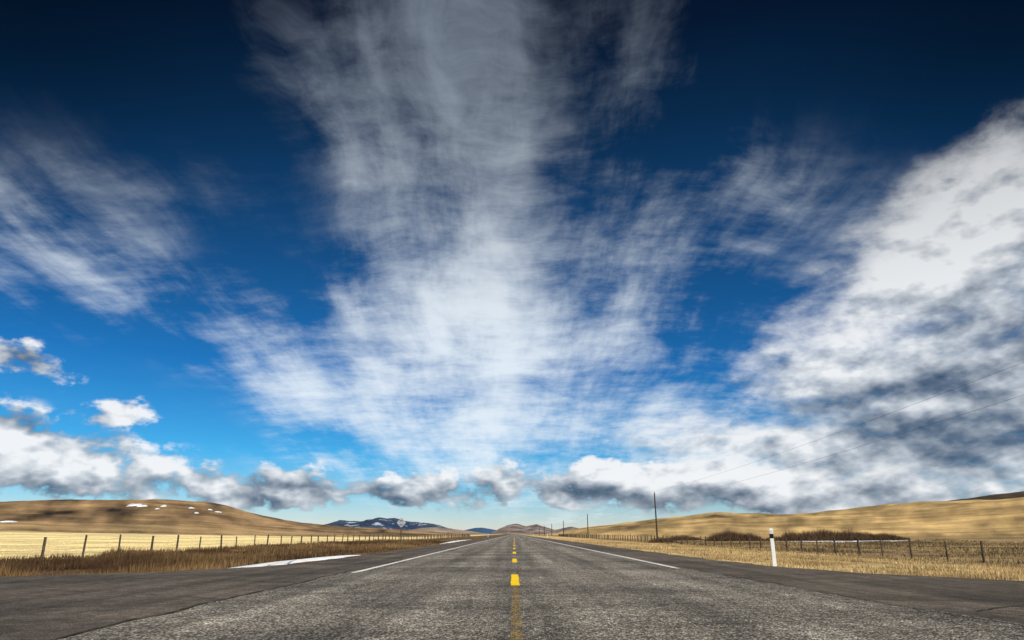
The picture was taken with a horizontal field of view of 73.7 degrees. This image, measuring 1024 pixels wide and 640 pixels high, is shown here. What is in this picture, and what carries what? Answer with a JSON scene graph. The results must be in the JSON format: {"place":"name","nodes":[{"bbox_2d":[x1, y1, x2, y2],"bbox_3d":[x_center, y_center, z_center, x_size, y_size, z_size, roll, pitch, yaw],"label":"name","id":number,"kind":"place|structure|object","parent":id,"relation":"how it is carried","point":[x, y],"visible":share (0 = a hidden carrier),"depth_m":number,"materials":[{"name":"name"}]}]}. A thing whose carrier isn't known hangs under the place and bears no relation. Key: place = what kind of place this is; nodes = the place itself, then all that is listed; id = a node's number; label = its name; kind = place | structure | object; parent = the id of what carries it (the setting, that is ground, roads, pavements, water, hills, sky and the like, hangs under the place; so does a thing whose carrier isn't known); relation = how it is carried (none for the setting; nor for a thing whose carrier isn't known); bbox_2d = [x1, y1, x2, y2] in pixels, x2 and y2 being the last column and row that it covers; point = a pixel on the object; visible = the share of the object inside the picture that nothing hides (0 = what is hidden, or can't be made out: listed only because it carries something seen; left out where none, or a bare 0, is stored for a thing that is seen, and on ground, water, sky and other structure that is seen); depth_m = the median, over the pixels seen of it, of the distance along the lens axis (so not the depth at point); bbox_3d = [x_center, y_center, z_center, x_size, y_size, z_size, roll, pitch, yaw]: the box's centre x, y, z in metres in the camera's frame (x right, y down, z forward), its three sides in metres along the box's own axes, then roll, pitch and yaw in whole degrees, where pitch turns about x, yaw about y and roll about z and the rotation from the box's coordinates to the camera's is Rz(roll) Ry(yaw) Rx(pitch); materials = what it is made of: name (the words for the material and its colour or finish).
{"place":"outdoors","nodes":[
{"label":"outdoors","id":0,"kind":"place"},
{"bbox_2d":[324,517,450,529],"bbox_3d":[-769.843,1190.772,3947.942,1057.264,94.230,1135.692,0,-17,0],"label":"mountain","id":1,"kind":"structure","parent":0,"point":[385,523],"depth_m":3786.71,"materials":[{"name":"blue stone"}]},
{"bbox_2d":[410,527,485,533],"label":"hill","id":2,"kind":"structure","parent":0,"point":[437,529],"depth_m":1695.27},
{"bbox_2d":[466,528,495,533],"bbox_3d":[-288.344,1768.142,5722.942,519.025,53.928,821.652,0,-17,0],"label":"mountain","id":3,"kind":"structure","parent":0,"point":[484,530],"depth_m":5552.72,"materials":[{"name":"blue stone"}]},
{"bbox_2d":[0,497,1023,580],"bbox_3d":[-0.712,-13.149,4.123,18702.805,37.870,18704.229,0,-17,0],"label":"ground","id":4,"kind":"structure","parent":0,"point":[57,522],"depth_m":347.21,"materials":[{"name":"beige plant"}]},
{"bbox_2d":[0,539,371,557],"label":"field grass","id":5,"kind":"structure","parent":4,"relation":"on","point":[182,541],"depth_m":87.95,"materials":[{"name":"beige plant"}]},
{"bbox_2d":[0,534,469,558],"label":"wire fence","id":6,"kind":"object","parent":4,"relation":"on","point":[152,542],"visible":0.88,"depth_m":60.23,"materials":[{"name":"brown wood"}]},
{"bbox_2d":[0,537,481,576],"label":"verge grass","id":7,"kind":"structure","parent":4,"relation":"on","point":[135,561],"depth_m":33.17,"materials":[{"name":"brown plant"}]},
{"bbox_2d":[232,555,358,567],"bbox_3d":[-7.084,8.067,22.828,1.712,0.180,12.336,-1,-17,2],"label":"snow patch","id":8,"kind":"object","parent":4,"relation":"on","point":[294,561],"visible":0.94,"depth_m":21.03,"materials":[{"name":"white snow"}]},
{"bbox_2d":[397,518,405,543],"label":"traffic sign","id":9,"kind":"object","parent":4,"relation":"on","point":[401,522],"visible":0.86,"depth_m":70.88,"materials":[{"name":"white metal"}]},
{"bbox_2d":[653,491,657,537],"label":"utility pole","id":10,"kind":"object","parent":4,"relation":"on","point":[654,501],"visible":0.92,"depth_m":125.72,"materials":[{"name":"brown wood"}]},
{"bbox_2d":[557,362,1023,523],"bbox_3d":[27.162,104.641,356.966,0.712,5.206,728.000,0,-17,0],"label":"power line","id":11,"kind":"object","parent":10,"relation":"attached to","point":[859,424],"visible":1,"depth_m":48.08,"materials":[{"name":"grey metal"}]},
{"bbox_2d":[648,537,675,542],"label":"brush thicket","id":12,"kind":"object","parent":4,"relation":"on","point":[657,540],"visible":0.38,"depth_m":120.90,"materials":[{"name":"brown plant"}]},
{"bbox_2d":[666,535,703,540],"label":"brush thicket","id":13,"kind":"object","parent":4,"relation":"on","point":[684,538],"visible":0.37,"depth_m":159.84,"materials":[{"name":"brown plant"}]},
{"bbox_2d":[704,530,762,540],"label":"brush thicket","id":14,"kind":"object","parent":4,"relation":"on","point":[726,535],"visible":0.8,"depth_m":150.24,"materials":[{"name":"brown plant"}]},
{"bbox_2d":[769,528,776,565],"bbox_3d":[6.985,6.104,18.291,0.113,1.000,0.038,0,-17,0],"label":"delineator post","id":15,"kind":"object","parent":4,"relation":"on","point":[774,563],"visible":0.94,"depth_m":18.28,"materials":[{"name":"white plastic"}]},
{"bbox_2d":[548,538,1023,580],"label":"verge grass","id":16,"kind":"structure","parent":4,"relation":"on","point":[1001,571],"depth_m":27.22,"materials":[{"name":"beige plant"}]},
{"bbox_2d":[559,534,1016,562],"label":"wire fence","id":17,"kind":"object","parent":4,"relation":"on","point":[816,542],"visible":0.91,"depth_m":62.36,"materials":[{"name":"brown wood"}]},
{"bbox_2d":[625,539,1023,566],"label":"pasture grass","id":18,"kind":"structure","parent":4,"relation":"on","point":[1005,549],"depth_m":74.45,"materials":[{"name":"brown plant"}]},
{"bbox_2d":[762,527,910,540],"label":"brush thicket","id":19,"kind":"object","parent":4,"relation":"on","point":[820,535],"visible":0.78,"depth_m":145.85,"materials":[{"name":"brown plant"}]},
{"bbox_2d":[778,540,907,541],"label":"snow patch","id":20,"kind":"object","parent":4,"relation":"on","point":[854,541],"visible":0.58,"depth_m":137.45,"materials":[{"name":"white snow"}]},
{"bbox_2d":[0,534,1023,639],"bbox_3d":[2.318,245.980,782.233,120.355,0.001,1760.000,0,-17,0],"label":"road shoulder","id":21,"kind":"object","parent":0,"point":[34,608],"visible":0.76,"depth_m":10.54},
{"bbox_2d":[0,0,1023,529],"label":"sky","id":22,"kind":"structure","parent":0,"point":[453,264],"materials":[{"name":"blue"}]},
{"bbox_2d":[490,524,578,533],"bbox_3d":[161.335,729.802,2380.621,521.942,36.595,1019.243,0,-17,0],"label":"hill","id":23,"kind":"structure","parent":0,"point":[518,529],"depth_m":2131.26,"materials":[{"name":"brown plant"}]},
{"bbox_2d":[56,534,1023,639],"bbox_3d":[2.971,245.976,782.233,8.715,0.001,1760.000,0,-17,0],"label":"road","id":24,"kind":"structure","parent":0,"point":[587,595],"depth_m":7.57,"materials":[{"name":"grey asphalt"}]},
{"bbox_2d":[351,536,503,572],"bbox_3d":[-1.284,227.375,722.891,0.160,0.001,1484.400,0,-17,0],"label":"white edge line","id":25,"kind":"object","parent":24,"relation":"on","point":[409,559],"visible":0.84,"depth_m":21.44,"materials":[{"name":"paint"}]},
{"bbox_2d":[7,549,1023,639],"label":"asphalt crack","id":26,"kind":"object","parent":24,"relation":"on","point":[414,576],"visible":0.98,"depth_m":9.70,"materials":[{"name":"black asphalt"}]},
{"bbox_2d":[511,539,519,584],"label":"yellow center line","id":27,"kind":"object","parent":24,"relation":"on","point":[514,579],"visible":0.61,"depth_m":13.07,"materials":[{"name":"paint"}]},
{"bbox_2d":[510,586,521,639],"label":"worn center line","id":28,"kind":"object","parent":24,"relation":"on","point":[518,631],"visible":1,"depth_m":6.90,"materials":[{"name":"yellow paint"}]},
{"bbox_2d":[521,535,676,567],"bbox_3d":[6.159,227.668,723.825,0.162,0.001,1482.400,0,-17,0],"label":"white edge line","id":29,"kind":"object","parent":24,"relation":"on","point":[616,555],"visible":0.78,"depth_m":25.24,"materials":[{"name":"paint"}]},
{"bbox_2d":[950,491,1023,500],"bbox_3d":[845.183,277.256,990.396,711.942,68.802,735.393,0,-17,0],"label":"hill","id":30,"kind":"structure","parent":0,"point":[1005,496],"depth_m":994.36,"materials":[{"name":"brown plant"}]}
]}

